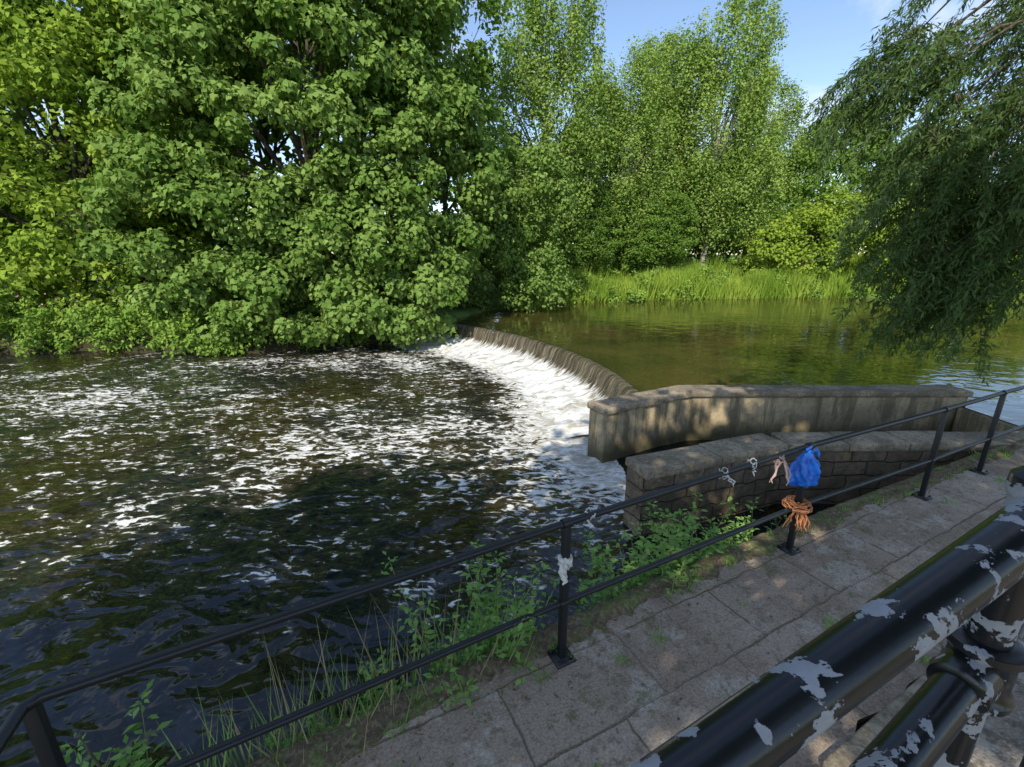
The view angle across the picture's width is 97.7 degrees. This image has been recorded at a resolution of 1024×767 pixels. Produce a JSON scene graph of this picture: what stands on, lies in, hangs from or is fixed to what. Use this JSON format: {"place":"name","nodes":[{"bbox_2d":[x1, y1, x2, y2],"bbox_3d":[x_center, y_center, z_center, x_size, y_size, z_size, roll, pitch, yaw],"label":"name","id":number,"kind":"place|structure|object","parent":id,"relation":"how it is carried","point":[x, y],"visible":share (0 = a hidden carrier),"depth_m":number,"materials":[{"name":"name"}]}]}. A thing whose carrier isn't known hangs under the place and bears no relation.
{"place":"outdoors","nodes":[
{"label":"outdoors","id":0,"kind":"place"},
{"bbox_2d":[59,679,172,766],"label":"weed clump","id":1,"kind":"object","parent":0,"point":[137,754],"visible":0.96,"depth_m":2.44,"materials":[{"name":"green plant"}]},
{"bbox_2d":[79,736,114,766],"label":"bare twig","id":2,"kind":"object","parent":1,"relation":"on","point":[95,760],"visible":1,"depth_m":2.14,"materials":[{"name":"brown wood"}]},
{"bbox_2d":[0,332,836,766],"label":"river water","id":3,"kind":"structure","parent":0,"point":[154,502],"depth_m":5.76,"materials":[{"name":"black liquid"}]},
{"bbox_2d":[0,255,908,354],"bbox_3d":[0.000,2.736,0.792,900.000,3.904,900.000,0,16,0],"label":"ground","id":4,"kind":"structure","parent":0,"point":[458,312],"depth_m":15.83,"materials":[{"name":"green plant"}]},
{"bbox_2d":[0,46,45,255],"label":"lime tree","id":5,"kind":"object","parent":4,"relation":"on","point":[16,118],"visible":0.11,"depth_m":18.28,"materials":[{"name":"green plant"}]},
{"bbox_2d":[0,0,179,244],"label":"alder tree","id":6,"kind":"object","parent":4,"relation":"on","point":[35,110],"visible":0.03,"depth_m":20.28,"materials":[{"name":"green plant"}]},
{"bbox_2d":[0,0,266,326],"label":"lime tree","id":7,"kind":"object","parent":4,"relation":"on","point":[76,60],"visible":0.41,"depth_m":14.36,"materials":[{"name":"green plant"}]},
{"bbox_2d":[0,234,428,358],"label":"bush","id":8,"kind":"object","parent":4,"relation":"on","point":[116,321],"visible":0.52,"depth_m":15.17,"materials":[{"name":"green plant"}]},
{"bbox_2d":[5,267,144,309],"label":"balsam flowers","id":9,"kind":"object","parent":8,"relation":"attached to","point":[75,296],"visible":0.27,"depth_m":15.19,"materials":[{"name":"green plant"}]},
{"bbox_2d":[136,7,396,255],"bbox_3d":[-12.016,-12.027,20.674,13.618,17.028,6.252,0,16,0],"label":"alder tree","id":10,"kind":"object","parent":4,"relation":"on","point":[266,158],"visible":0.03,"depth_m":20.07,"materials":[{"name":"green plant"}]},
{"bbox_2d":[50,0,512,353],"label":"sycamore tree","id":11,"kind":"object","parent":4,"relation":"on","point":[293,235],"visible":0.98,"depth_m":14.04,"materials":[{"name":"green plant"}]},
{"bbox_2d":[121,577,540,766],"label":"edge grass","id":12,"kind":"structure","parent":4,"relation":"on","point":[214,764],"depth_m":2.54,"materials":[{"name":"green plant"}]},
{"bbox_2d":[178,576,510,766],"bbox_3d":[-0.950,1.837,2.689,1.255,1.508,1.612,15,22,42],"label":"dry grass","id":13,"kind":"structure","parent":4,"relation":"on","point":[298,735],"depth_m":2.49,"materials":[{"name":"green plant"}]},
{"bbox_2d":[263,648,447,750],"bbox_3d":[-0.866,2.179,2.688,0.859,1.023,0.822,6,17,18],"label":"weed clump","id":14,"kind":"object","parent":4,"relation":"on","point":[285,744],"visible":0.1,"depth_m":2.67,"materials":[{"name":"green plant"}]},
{"bbox_2d":[357,0,527,268],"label":"alder tree","id":15,"kind":"object","parent":4,"relation":"on","point":[481,67],"visible":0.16,"depth_m":19.65,"materials":[{"name":"green plant"}]},
{"bbox_2d":[381,538,571,709],"bbox_3d":[-0.204,1.868,3.035,1.219,1.427,1.091,-5,17,-17],"label":"weed clump","id":16,"kind":"object","parent":4,"relation":"on","point":[521,628],"visible":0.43,"depth_m":2.88,"materials":[{"name":"green plant"}]},
{"bbox_2d":[17,81,1012,265],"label":"distant trees","id":17,"kind":"object","parent":4,"relation":"on","point":[270,128],"depth_m":25.84,"materials":[{"name":"green plant"}]},
{"bbox_2d":[455,136,581,312],"bbox_3d":[-0.105,-6.845,20.423,6.700,8.001,4.305,0,16,0],"label":"hawthorn tree","id":18,"kind":"object","parent":4,"relation":"on","point":[514,276],"visible":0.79,"depth_m":19.90,"materials":[{"name":"green plant"}]},
{"bbox_2d":[409,323,639,438],"bbox_3d":[-0.344,-0.663,13.119,3.508,0.841,11.762,-9,18,-27],"label":"weir","id":19,"kind":"object","parent":4,"relation":"on","point":[571,383],"visible":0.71,"depth_m":12.05,"materials":[{"name":"liquid"}]},
{"bbox_2d":[471,0,619,266],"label":"birch tree","id":20,"kind":"object","parent":4,"relation":"on","point":[537,79],"visible":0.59,"depth_m":23.15,"materials":[{"name":"green plant"}]},
{"bbox_2d":[500,123,640,261],"bbox_3d":[3.016,-12.581,31.283,11.886,10.517,4.965,7,17,22],"label":"alder tree","id":21,"kind":"object","parent":4,"relation":"on","point":[532,244],"visible":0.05,"depth_m":29.60,"materials":[{"name":"green plant"}]},
{"bbox_2d":[538,191,629,274],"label":"alder tree","id":22,"kind":"object","parent":4,"relation":"on","point":[581,256],"visible":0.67,"depth_m":26.08,"materials":[{"name":"green plant"}]},
{"bbox_2d":[573,33,681,265],"bbox_3d":[7.435,-13.241,27.130,8.468,14.028,5.032,-9,18,-27],"label":"birch tree","id":23,"kind":"object","parent":4,"relation":"on","point":[628,194],"visible":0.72,"depth_m":25.94,"materials":[{"name":"green plant"}]},
{"bbox_2d":[510,516,786,687],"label":"edge grass","id":24,"kind":"structure","parent":4,"relation":"on","point":[655,576],"depth_m":3.78,"materials":[{"name":"green plant"}]},
{"bbox_2d":[612,189,704,272],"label":"alder tree","id":25,"kind":"object","parent":4,"relation":"on","point":[679,212],"visible":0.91,"depth_m":26.80,"materials":[{"name":"green plant"}]},
{"bbox_2d":[614,27,710,252],"bbox_3d":[10.350,-15.175,30.252,8.591,15.645,5.539,-13,21,-38],"label":"birch tree","id":26,"kind":"object","parent":4,"relation":"on","point":[669,38],"visible":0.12,"depth_m":28.41,"materials":[{"name":"green plant"}]},
{"bbox_2d":[579,489,755,607],"bbox_3d":[1.249,1.631,3.804,2.083,1.454,0.954,-14,21,-39],"label":"weed clump","id":27,"kind":"object","parent":4,"relation":"on","point":[647,576],"visible":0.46,"depth_m":3.61,"materials":[{"name":"green plant"}]},
{"bbox_2d":[665,141,742,261],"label":"alder tree","id":28,"kind":"object","parent":4,"relation":"on","point":[690,255],"visible":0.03,"depth_m":33.19,"materials":[{"name":"green plant"}]},
{"bbox_2d":[542,257,871,303],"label":"bank herbs","id":29,"kind":"object","parent":4,"relation":"on","point":[641,295],"visible":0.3,"depth_m":26.44,"materials":[{"name":"green plant"}]},
{"bbox_2d":[654,0,793,265],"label":"birch tree","id":30,"kind":"object","parent":4,"relation":"on","point":[711,176],"visible":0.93,"depth_m":26.80,"materials":[{"name":"green plant"}]},
{"bbox_2d":[663,497,787,560],"bbox_3d":[2.105,1.679,4.341,1.213,1.066,0.853,0,16,0],"label":"weed clump","id":31,"kind":"object","parent":4,"relation":"on","point":[736,539],"visible":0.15,"depth_m":4.38,"materials":[{"name":"green plant"}]},
{"bbox_2d":[696,63,816,261],"bbox_3d":[16.701,-14.525,31.166,8.162,13.825,4.985,9,18,27],"label":"birch tree","id":32,"kind":"object","parent":4,"relation":"on","point":[795,115],"visible":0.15,"depth_m":29.51,"materials":[{"name":"green plant"}]},
{"bbox_2d":[522,250,1023,305],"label":"reed bank","id":33,"kind":"structure","parent":4,"relation":"on","point":[768,286],"depth_m":27.15,"materials":[{"name":"green plant"}]},
{"bbox_2d":[567,259,990,302],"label":"reed bank","id":34,"kind":"structure","parent":4,"relation":"on","point":[735,289],"depth_m":26.91,"materials":[{"name":"green plant"}]},
{"bbox_2d":[623,450,981,536],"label":"stone courses","id":35,"kind":"object","parent":4,"relation":"on","point":[840,470],"visible":0.07,"depth_m":5.88,"materials":[{"name":"grey stone"}]},
{"bbox_2d":[625,431,1023,479],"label":"coping slabs","id":36,"kind":"structure","parent":35,"relation":"on","point":[661,464],"depth_m":5.82,"materials":[{"name":"stone"}]},
{"bbox_2d":[738,182,874,279],"bbox_3d":[18.556,-9.085,27.818,8.007,6.384,4.205,0,16,0],"label":"yellow green shrub","id":37,"kind":"object","parent":4,"relation":"on","point":[826,245],"visible":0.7,"depth_m":27.19,"materials":[{"name":"green plant"}]},
{"bbox_2d":[746,99,897,260],"bbox_3d":[21.192,-13.152,30.548,9.905,11.685,6.206,0,16,0],"label":"alder tree","id":38,"kind":"object","parent":4,"relation":"on","point":[826,182],"visible":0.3,"depth_m":29.28,"materials":[{"name":"green plant"}]},
{"bbox_2d":[795,0,1023,386],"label":"willow tree","id":39,"kind":"object","parent":4,"relation":"on","point":[960,276],"visible":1,"depth_m":6.24,"materials":[{"name":"green plant"}]},
{"bbox_2d":[863,126,958,252],"bbox_3d":[28.562,-12.852,31.500,9.905,10.517,6.206,-11,19,-33],"label":"alder tree","id":40,"kind":"object","parent":4,"relation":"on","point":[894,170],"visible":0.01,"depth_m":30.60,"materials":[{"name":"green plant"}]},
{"bbox_2d":[860,176,976,289],"bbox_3d":[25.719,-9.695,27.686,9.608,7.980,4.205,-9,18,-27],"label":"yellow green shrub","id":41,"kind":"object","parent":4,"relation":"on","point":[874,240],"visible":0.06,"depth_m":26.78,"materials":[{"name":"green plant"}]},
{"bbox_2d":[951,408,1023,431],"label":"sill block","id":42,"kind":"structure","parent":4,"relation":"on","point":[967,420],"depth_m":7.67,"materials":[{"name":"grey stone"}]},
{"bbox_2d":[7,0,1023,254],"label":"sky","id":43,"kind":"structure","parent":0,"point":[825,37],"materials":[{"name":"blue"}]},
{"bbox_2d":[337,446,1023,766],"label":"riverside path","id":44,"kind":"structure","parent":0,"point":[567,727],"depth_m":2.75,"materials":[{"name":"stone"}]},
{"bbox_2d":[0,385,1023,766],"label":"riverside railing","id":45,"kind":"object","parent":44,"relation":"on","point":[30,713],"visible":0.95,"depth_m":2.27,"materials":[{"name":"black metal"}]},
{"bbox_2d":[558,554,572,584],"bbox_3d":[0.298,1.056,2.570,0.088,0.148,0.123,8,18,26],"label":"white cloth strip","id":46,"kind":"object","parent":45,"relation":"attached to","point":[565,564],"visible":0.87,"depth_m":2.53,"materials":[{"name":"white fabric"}]},
{"bbox_2d":[584,507,595,527],"bbox_3d":[0.450,0.772,2.571,0.066,0.087,0.096,0,16,0],"label":"white string","id":47,"kind":"object","parent":45,"relation":"attached to","point":[588,521],"visible":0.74,"depth_m":2.56,"materials":[{"name":"fabric"}]},
{"bbox_2d":[718,467,735,486],"bbox_3d":[1.472,0.634,3.061,0.120,0.101,0.066,11,20,34],"label":"white string","id":48,"kind":"object","parent":45,"relation":"attached to","point":[729,479],"visible":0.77,"depth_m":3.04,"materials":[{"name":"fabric"}]},
{"bbox_2d":[747,458,756,475],"bbox_3d":[1.720,0.592,3.185,0.067,0.095,0.118,0,16,0],"label":"white string","id":49,"kind":"object","parent":45,"relation":"attached to","point":[753,467],"visible":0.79,"depth_m":3.17,"materials":[{"name":"fabric"}]},
{"bbox_2d":[769,452,790,485],"bbox_3d":[2.014,0.638,3.336,0.134,0.221,0.117,10,19,30],"label":"faded rag","id":50,"kind":"object","parent":45,"relation":"hanging from","point":[779,462],"visible":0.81,"depth_m":3.33,"materials":[{"name":"pink fabric"}]},
{"bbox_2d":[782,495,812,531],"bbox_3d":[2.333,1.059,3.674,0.223,0.244,0.221,0,16,0],"label":"orange twine bundle","id":51,"kind":"object","parent":45,"relation":"attached to","point":[803,510],"visible":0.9,"depth_m":3.63,"materials":[{"name":"orange fabric"}]},
{"bbox_2d":[787,446,820,487],"bbox_3d":[2.282,0.637,3.486,0.262,0.359,0.171,0,16,0],"label":"blue plastic bag","id":52,"kind":"object","parent":45,"relation":"hanging from","point":[805,470],"visible":0.91,"depth_m":3.45,"materials":[{"name":"blue plastic"}]},
{"bbox_2d":[570,578,636,613],"bbox_3d":[0.828,1.952,3.567,0.745,0.876,0.730,4,17,14],"label":"weed clump","id":53,"kind":"object","parent":44,"relation":"on","point":[591,602],"visible":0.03,"depth_m":3.54,"materials":[{"name":"green plant"}]},
{"bbox_2d":[245,440,1023,766],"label":"mossy soil verge","id":54,"kind":"structure","parent":44,"relation":"on","point":[579,628],"depth_m":2.90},
{"bbox_2d":[277,446,1016,766],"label":"path tufts","id":55,"kind":"object","parent":44,"relation":"on","point":[824,620],"visible":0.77,"depth_m":2.96,"materials":[{"name":"green plant"}]},
{"bbox_2d":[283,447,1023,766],"bbox_3d":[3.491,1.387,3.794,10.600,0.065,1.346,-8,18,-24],"label":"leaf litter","id":56,"kind":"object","parent":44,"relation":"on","point":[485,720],"visible":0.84,"depth_m":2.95,"materials":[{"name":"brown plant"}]},
{"bbox_2d":[818,672,926,766],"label":"path kerb","id":57,"kind":"structure","parent":44,"relation":"on","point":[848,751],"depth_m":2.27,"materials":[{"name":"concrete"}]},
{"bbox_2d":[423,294,1023,425],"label":"upstream water","id":58,"kind":"structure","parent":0,"point":[646,345],"depth_m":13.39,"materials":[{"name":"green liquid"}]},
{"bbox_2d":[587,397,967,462],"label":"weir wing wall","id":59,"kind":"structure","parent":0,"point":[613,437],"depth_m":8.02,"materials":[{"name":"grey concrete"}]},
{"bbox_2d":[587,384,973,415],"bbox_3d":[4.693,0.167,8.019,7.017,0.119,1.178,-2,16,-8],"label":"coping","id":60,"kind":"object","parent":59,"relation":"on","point":[621,403],"visible":1,"depth_m":7.92,"materials":[{"name":"stone"}]},
{"bbox_2d":[968,672,1023,766],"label":"concrete apron","id":61,"kind":"object","parent":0,"point":[1000,742],"depth_m":2.29,"materials":[{"name":"grey concrete"}]},
{"bbox_2d":[630,465,1023,766],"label":"pipe handrail","id":62,"kind":"object","parent":61,"relation":"on","point":[963,596],"visible":1,"depth_m":0.45,"materials":[{"name":"black metal"}]}
]}

